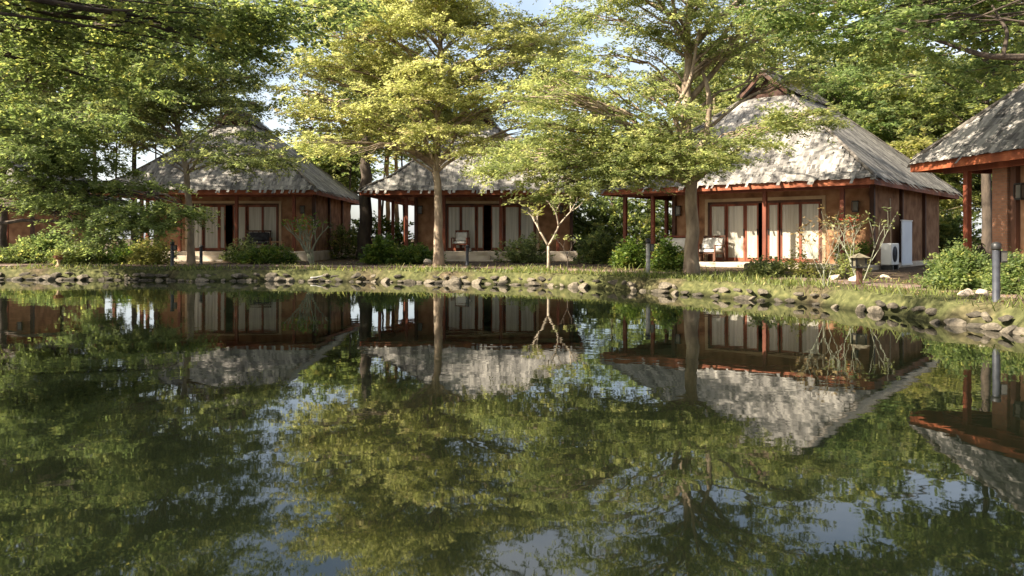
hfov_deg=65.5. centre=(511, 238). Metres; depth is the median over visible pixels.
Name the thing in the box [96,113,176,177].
woodland tree
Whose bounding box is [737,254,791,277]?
shrub
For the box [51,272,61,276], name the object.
bank stone
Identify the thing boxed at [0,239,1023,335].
ground
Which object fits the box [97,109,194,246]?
woodland tree
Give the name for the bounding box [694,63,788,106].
woodland tree
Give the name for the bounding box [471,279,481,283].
bank stone
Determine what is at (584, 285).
bank stone
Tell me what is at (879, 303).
bank stone
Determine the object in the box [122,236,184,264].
shrub
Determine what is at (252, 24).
broadleaf tree
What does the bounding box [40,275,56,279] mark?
bank stone
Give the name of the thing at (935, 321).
bank stone
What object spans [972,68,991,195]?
woodland tree
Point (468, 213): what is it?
sliding door
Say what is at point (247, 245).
shrub
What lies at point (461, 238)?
armchair
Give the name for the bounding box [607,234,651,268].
shrub
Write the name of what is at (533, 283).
bank stone
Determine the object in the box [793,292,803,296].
bank stone
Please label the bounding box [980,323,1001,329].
bank stone
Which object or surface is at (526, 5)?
sky
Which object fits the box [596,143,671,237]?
woodland tree
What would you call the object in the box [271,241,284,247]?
side table
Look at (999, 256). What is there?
bollard lamp
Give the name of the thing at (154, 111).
broadleaf tree
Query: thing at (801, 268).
shrub
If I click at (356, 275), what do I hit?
bank stone
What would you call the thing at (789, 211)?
sliding door
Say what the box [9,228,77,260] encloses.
shrub
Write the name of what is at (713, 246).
armchair
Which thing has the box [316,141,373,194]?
woodland tree
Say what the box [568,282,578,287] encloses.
bank stone
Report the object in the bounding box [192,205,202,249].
sliding door
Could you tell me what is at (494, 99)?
woodland tree
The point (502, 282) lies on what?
bank stone
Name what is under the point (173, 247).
bollard lamp
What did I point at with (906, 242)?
white panel
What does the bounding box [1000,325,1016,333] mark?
bank stone
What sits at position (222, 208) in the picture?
sliding door
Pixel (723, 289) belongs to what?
bank stone
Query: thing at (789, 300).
bank stone
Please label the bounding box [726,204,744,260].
sliding door
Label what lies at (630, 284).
bank stone
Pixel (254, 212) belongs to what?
sliding door
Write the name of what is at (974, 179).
woodland tree
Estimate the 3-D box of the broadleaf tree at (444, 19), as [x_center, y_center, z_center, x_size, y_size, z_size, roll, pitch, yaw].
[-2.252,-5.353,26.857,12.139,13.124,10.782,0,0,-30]
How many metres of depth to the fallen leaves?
25.79 m
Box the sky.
[8,0,1011,238]
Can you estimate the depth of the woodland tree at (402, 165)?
44.95 m
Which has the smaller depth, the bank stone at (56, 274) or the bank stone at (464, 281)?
the bank stone at (464, 281)
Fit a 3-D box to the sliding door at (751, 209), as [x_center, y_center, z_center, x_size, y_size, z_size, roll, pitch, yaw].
[8.119,-0.207,26.962,0.459,1.955,0.075,0,0,40]
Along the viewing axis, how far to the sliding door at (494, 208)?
34.66 m
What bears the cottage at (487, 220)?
on the ground at (848, 299)
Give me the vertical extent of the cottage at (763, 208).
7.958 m
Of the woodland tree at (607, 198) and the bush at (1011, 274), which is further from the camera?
the woodland tree at (607, 198)
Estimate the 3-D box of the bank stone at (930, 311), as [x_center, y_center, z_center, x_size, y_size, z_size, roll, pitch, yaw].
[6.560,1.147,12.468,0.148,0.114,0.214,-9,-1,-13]
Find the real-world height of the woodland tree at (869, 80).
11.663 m
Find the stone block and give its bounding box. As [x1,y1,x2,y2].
[743,263,754,273]
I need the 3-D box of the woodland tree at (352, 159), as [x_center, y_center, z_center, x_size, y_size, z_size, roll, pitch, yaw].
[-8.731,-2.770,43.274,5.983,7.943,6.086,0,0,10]
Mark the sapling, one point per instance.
(564, 238)
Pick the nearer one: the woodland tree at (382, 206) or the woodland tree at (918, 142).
the woodland tree at (918, 142)
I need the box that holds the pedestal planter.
[51,248,63,266]
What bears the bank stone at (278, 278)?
on the ground at (848, 299)
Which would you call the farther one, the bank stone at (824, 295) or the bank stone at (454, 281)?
the bank stone at (454, 281)
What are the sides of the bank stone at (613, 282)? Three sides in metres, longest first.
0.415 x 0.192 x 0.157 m
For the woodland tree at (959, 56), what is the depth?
44.08 m
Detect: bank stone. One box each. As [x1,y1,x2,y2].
[11,277,22,279]
[19,272,29,275]
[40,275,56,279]
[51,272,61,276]
[76,274,88,279]
[195,278,208,281]
[231,273,242,277]
[265,272,277,278]
[273,276,285,280]
[351,272,360,278]
[381,278,389,282]
[403,279,415,282]
[424,279,434,282]
[447,278,461,283]
[462,279,470,283]
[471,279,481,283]
[497,280,507,284]
[499,276,507,280]
[528,281,540,285]
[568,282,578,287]
[578,283,588,287]
[608,279,617,284]
[627,281,636,286]
[651,289,661,292]
[658,282,671,289]
[692,292,703,295]
[719,287,728,292]
[733,295,750,299]
[757,289,768,294]
[784,298,794,302]
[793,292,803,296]
[821,293,828,298]
[855,304,865,311]
[867,306,883,313]
[875,300,885,306]
[886,302,898,308]
[911,306,925,311]
[925,308,936,314]
[929,319,939,322]
[944,318,966,326]
[966,311,980,316]
[966,323,984,327]
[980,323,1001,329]
[981,312,991,321]
[998,315,1013,321]
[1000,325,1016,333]
[1013,327,1023,334]
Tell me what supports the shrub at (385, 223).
on the ground at (848, 299)
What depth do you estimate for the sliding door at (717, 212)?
27.76 m
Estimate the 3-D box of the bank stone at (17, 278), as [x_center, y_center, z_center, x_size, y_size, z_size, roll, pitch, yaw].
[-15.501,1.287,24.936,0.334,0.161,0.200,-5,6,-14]
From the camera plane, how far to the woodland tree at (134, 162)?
49.87 m
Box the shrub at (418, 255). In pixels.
[392,242,447,263]
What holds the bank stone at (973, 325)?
on the ground at (848, 299)
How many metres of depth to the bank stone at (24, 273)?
25.09 m
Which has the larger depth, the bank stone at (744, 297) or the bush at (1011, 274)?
the bank stone at (744, 297)
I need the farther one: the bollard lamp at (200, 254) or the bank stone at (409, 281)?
the bollard lamp at (200, 254)
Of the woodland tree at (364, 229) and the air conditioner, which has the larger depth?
the woodland tree at (364, 229)
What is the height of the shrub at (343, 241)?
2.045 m
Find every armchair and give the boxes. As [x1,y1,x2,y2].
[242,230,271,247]
[451,230,469,250]
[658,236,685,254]
[699,235,725,261]
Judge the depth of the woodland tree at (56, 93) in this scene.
42.82 m
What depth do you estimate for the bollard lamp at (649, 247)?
20.75 m
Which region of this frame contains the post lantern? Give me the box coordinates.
[848,253,869,284]
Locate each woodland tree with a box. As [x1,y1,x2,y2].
[0,1,100,262]
[21,10,132,175]
[24,48,110,125]
[49,87,123,153]
[62,40,209,246]
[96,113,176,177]
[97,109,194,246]
[139,40,243,145]
[182,59,270,137]
[276,0,432,258]
[282,121,359,181]
[292,141,372,182]
[300,122,398,236]
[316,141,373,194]
[326,47,443,245]
[342,54,431,236]
[346,87,480,175]
[346,157,379,192]
[358,94,385,234]
[374,75,443,234]
[422,87,503,145]
[529,137,589,190]
[565,124,643,219]
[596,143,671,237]
[638,34,761,133]
[682,1,868,117]
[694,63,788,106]
[713,64,884,114]
[736,23,875,104]
[804,53,921,150]
[824,0,1023,264]
[824,48,956,177]
[828,37,913,131]
[848,68,991,223]
[849,41,961,178]
[886,125,981,239]
[890,46,990,217]
[916,47,1023,212]
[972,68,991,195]
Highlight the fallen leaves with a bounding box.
[2,260,1014,301]
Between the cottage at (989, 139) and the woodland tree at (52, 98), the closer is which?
the cottage at (989, 139)
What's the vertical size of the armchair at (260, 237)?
0.900 m
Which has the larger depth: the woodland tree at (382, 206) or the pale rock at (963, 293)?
the woodland tree at (382, 206)
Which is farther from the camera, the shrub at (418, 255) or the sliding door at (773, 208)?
the shrub at (418, 255)
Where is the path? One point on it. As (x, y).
(885, 285)
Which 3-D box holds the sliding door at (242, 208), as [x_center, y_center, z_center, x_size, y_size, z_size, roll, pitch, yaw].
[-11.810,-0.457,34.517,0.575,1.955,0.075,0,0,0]
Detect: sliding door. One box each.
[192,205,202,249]
[204,205,218,249]
[219,205,225,249]
[233,205,245,247]
[247,205,261,248]
[262,205,276,246]
[447,205,460,249]
[461,205,475,249]
[477,205,483,249]
[491,205,503,249]
[504,205,519,249]
[520,205,534,249]
[710,204,725,260]
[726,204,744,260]
[745,203,758,260]
[768,203,778,260]
[780,202,799,261]
[800,201,819,261]
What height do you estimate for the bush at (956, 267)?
1.352 m
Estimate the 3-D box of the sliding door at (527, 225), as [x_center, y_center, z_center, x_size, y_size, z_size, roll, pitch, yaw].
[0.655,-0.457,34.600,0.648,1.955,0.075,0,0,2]
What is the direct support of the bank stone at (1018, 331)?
on the ground at (848, 299)
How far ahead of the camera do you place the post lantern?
16.51 m
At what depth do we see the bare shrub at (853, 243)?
18.05 m
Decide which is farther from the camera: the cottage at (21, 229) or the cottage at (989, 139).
the cottage at (21, 229)
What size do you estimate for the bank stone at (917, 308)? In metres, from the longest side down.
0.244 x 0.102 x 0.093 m
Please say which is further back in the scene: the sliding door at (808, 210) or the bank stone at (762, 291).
the sliding door at (808, 210)
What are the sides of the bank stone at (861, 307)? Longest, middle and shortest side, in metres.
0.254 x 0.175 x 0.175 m
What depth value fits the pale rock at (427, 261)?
28.46 m
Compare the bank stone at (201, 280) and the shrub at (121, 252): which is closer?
the bank stone at (201, 280)
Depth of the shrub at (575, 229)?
47.65 m
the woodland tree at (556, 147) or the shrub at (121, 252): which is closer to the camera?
the shrub at (121, 252)
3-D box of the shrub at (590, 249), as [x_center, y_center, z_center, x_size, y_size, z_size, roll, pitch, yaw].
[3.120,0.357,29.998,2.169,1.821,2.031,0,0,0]
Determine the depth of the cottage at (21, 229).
34.92 m
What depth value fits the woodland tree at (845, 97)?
39.97 m
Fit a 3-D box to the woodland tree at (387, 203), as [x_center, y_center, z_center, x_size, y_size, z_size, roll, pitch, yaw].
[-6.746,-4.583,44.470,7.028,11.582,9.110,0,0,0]
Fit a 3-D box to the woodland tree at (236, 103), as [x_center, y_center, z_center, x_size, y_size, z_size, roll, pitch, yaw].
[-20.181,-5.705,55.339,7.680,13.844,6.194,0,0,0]
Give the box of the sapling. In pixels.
[551,234,580,269]
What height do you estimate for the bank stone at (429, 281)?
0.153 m
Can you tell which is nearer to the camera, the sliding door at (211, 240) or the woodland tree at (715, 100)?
the sliding door at (211, 240)
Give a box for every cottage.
[7,155,118,250]
[90,107,358,261]
[354,107,587,260]
[598,68,962,270]
[907,83,1023,263]
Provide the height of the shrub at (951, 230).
2.701 m
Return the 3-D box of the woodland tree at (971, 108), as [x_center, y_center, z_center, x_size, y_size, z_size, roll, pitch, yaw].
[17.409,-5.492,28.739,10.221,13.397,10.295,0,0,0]
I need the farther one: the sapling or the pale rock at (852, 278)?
the sapling
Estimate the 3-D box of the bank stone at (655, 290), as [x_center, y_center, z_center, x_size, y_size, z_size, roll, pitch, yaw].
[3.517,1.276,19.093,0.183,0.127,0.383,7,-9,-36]
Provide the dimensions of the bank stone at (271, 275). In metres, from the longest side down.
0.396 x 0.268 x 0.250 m
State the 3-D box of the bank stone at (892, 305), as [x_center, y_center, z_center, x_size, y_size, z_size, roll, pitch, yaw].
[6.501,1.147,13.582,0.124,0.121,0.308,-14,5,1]
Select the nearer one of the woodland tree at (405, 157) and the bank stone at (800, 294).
the bank stone at (800, 294)
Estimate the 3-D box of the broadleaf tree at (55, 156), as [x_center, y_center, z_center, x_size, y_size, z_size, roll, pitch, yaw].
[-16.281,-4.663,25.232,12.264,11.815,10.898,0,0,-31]
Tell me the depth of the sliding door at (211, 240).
34.58 m
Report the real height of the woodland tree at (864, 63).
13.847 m
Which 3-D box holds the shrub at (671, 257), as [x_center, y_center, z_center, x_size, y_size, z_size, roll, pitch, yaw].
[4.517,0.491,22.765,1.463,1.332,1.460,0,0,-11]
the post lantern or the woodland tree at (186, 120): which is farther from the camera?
the woodland tree at (186, 120)
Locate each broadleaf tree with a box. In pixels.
[0,0,225,263]
[0,0,310,264]
[0,0,388,171]
[251,0,618,265]
[458,0,992,275]
[724,0,1023,104]
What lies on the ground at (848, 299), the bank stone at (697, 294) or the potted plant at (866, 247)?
the bank stone at (697, 294)
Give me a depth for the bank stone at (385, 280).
23.47 m
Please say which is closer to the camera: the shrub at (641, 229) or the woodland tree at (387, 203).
the shrub at (641, 229)
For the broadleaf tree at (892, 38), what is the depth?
14.61 m
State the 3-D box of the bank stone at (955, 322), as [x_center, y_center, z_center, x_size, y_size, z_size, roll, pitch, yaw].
[6.613,1.280,11.897,0.182,0.195,0.411,13,4,-10]
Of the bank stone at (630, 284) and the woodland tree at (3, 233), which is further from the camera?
the woodland tree at (3, 233)
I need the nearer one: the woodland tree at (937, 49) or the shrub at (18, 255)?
the shrub at (18, 255)
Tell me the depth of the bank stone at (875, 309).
13.80 m
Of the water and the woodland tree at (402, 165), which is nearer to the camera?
the water
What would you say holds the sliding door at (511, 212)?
in the cottage at (487, 220)
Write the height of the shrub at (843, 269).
1.068 m
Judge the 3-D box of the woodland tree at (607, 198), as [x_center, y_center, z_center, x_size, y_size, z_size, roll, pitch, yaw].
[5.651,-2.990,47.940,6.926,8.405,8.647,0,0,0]
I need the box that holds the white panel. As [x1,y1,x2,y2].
[900,220,912,265]
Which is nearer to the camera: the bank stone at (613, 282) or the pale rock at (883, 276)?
the pale rock at (883, 276)
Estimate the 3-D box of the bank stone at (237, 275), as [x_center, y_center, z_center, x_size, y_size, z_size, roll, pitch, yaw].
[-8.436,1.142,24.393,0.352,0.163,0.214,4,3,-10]
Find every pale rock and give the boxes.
[423,259,431,264]
[831,274,839,279]
[848,275,855,280]
[880,274,890,278]
[957,288,973,296]
[975,289,988,297]
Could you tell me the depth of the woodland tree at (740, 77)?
42.62 m
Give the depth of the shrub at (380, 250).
29.10 m
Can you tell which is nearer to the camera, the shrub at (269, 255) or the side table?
the shrub at (269, 255)
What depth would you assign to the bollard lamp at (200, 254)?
28.86 m
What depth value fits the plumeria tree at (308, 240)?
28.79 m
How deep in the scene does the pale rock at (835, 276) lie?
17.91 m
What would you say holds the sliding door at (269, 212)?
in the cottage at (310, 190)
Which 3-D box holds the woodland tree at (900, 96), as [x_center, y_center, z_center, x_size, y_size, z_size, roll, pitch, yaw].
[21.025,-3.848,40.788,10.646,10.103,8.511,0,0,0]
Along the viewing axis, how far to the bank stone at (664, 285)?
19.01 m
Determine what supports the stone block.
on the ground at (848, 299)
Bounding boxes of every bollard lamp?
[170,242,176,265]
[199,245,202,264]
[465,245,470,264]
[645,238,653,273]
[991,242,1007,301]
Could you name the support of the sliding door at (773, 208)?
in the cottage at (763, 208)
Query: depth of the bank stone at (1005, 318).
11.14 m
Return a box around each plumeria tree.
[281,212,331,263]
[520,189,593,269]
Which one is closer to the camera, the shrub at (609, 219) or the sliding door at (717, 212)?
the sliding door at (717, 212)
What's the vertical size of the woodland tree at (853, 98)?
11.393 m
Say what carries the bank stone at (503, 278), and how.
on the ground at (848, 299)
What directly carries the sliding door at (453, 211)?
in the cottage at (487, 220)
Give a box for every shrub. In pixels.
[0,237,51,263]
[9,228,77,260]
[43,240,112,264]
[100,240,150,264]
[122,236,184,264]
[218,233,259,262]
[225,242,301,263]
[325,222,357,258]
[351,210,413,251]
[357,233,408,264]
[392,242,447,263]
[493,231,555,262]
[568,224,616,263]
[573,196,645,255]
[573,212,586,248]
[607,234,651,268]
[613,210,671,257]
[644,233,683,271]
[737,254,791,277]
[775,244,834,276]
[787,207,864,286]
[818,242,880,278]
[823,206,899,279]
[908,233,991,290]
[939,205,981,256]
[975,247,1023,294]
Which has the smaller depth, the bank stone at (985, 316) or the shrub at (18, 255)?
the bank stone at (985, 316)
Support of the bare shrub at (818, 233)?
on the ground at (848, 299)
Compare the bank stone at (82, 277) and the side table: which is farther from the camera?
the side table
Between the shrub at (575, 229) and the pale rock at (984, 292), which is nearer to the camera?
the pale rock at (984, 292)
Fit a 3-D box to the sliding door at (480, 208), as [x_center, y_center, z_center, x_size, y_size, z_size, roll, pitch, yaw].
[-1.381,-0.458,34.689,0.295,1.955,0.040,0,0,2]
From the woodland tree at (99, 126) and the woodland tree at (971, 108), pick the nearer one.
the woodland tree at (971, 108)
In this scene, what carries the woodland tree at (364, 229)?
on the ground at (848, 299)
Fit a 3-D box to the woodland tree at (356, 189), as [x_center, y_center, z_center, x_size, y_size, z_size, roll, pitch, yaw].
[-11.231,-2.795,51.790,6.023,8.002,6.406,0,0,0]
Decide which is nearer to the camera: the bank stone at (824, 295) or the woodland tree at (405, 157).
the bank stone at (824, 295)
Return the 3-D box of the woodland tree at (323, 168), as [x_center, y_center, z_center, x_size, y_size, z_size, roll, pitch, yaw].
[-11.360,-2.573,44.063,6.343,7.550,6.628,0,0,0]
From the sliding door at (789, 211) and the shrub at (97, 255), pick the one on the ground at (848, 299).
the shrub at (97, 255)
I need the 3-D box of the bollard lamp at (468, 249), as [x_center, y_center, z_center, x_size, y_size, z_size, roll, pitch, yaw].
[-1.537,0.636,28.000,0.221,0.827,0.142,0,0,0]
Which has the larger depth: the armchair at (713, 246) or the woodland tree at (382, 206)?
the woodland tree at (382, 206)
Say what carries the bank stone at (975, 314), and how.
on the ground at (848, 299)
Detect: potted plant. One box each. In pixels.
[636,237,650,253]
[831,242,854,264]
[849,237,876,259]
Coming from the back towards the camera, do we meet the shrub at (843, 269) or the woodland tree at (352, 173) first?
the woodland tree at (352, 173)
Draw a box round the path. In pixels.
[0,265,1023,298]
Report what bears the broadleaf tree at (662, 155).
on the ground at (848, 299)
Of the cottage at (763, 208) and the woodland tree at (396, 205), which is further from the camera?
the woodland tree at (396, 205)
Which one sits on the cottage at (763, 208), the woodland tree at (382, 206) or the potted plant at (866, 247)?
the potted plant at (866, 247)
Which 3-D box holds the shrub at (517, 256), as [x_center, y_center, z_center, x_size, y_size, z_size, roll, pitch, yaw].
[0.537,0.464,30.964,2.123,1.510,2.202,0,0,44]
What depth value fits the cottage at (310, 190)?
34.50 m
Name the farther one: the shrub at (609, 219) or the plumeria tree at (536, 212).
the shrub at (609, 219)
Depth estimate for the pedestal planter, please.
26.74 m
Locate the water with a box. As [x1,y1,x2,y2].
[0,280,1023,575]
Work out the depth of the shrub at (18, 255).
30.11 m
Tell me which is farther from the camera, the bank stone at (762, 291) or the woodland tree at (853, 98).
the woodland tree at (853, 98)
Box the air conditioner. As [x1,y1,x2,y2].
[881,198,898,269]
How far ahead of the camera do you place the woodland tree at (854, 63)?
48.92 m
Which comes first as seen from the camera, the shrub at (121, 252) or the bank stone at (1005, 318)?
the bank stone at (1005, 318)

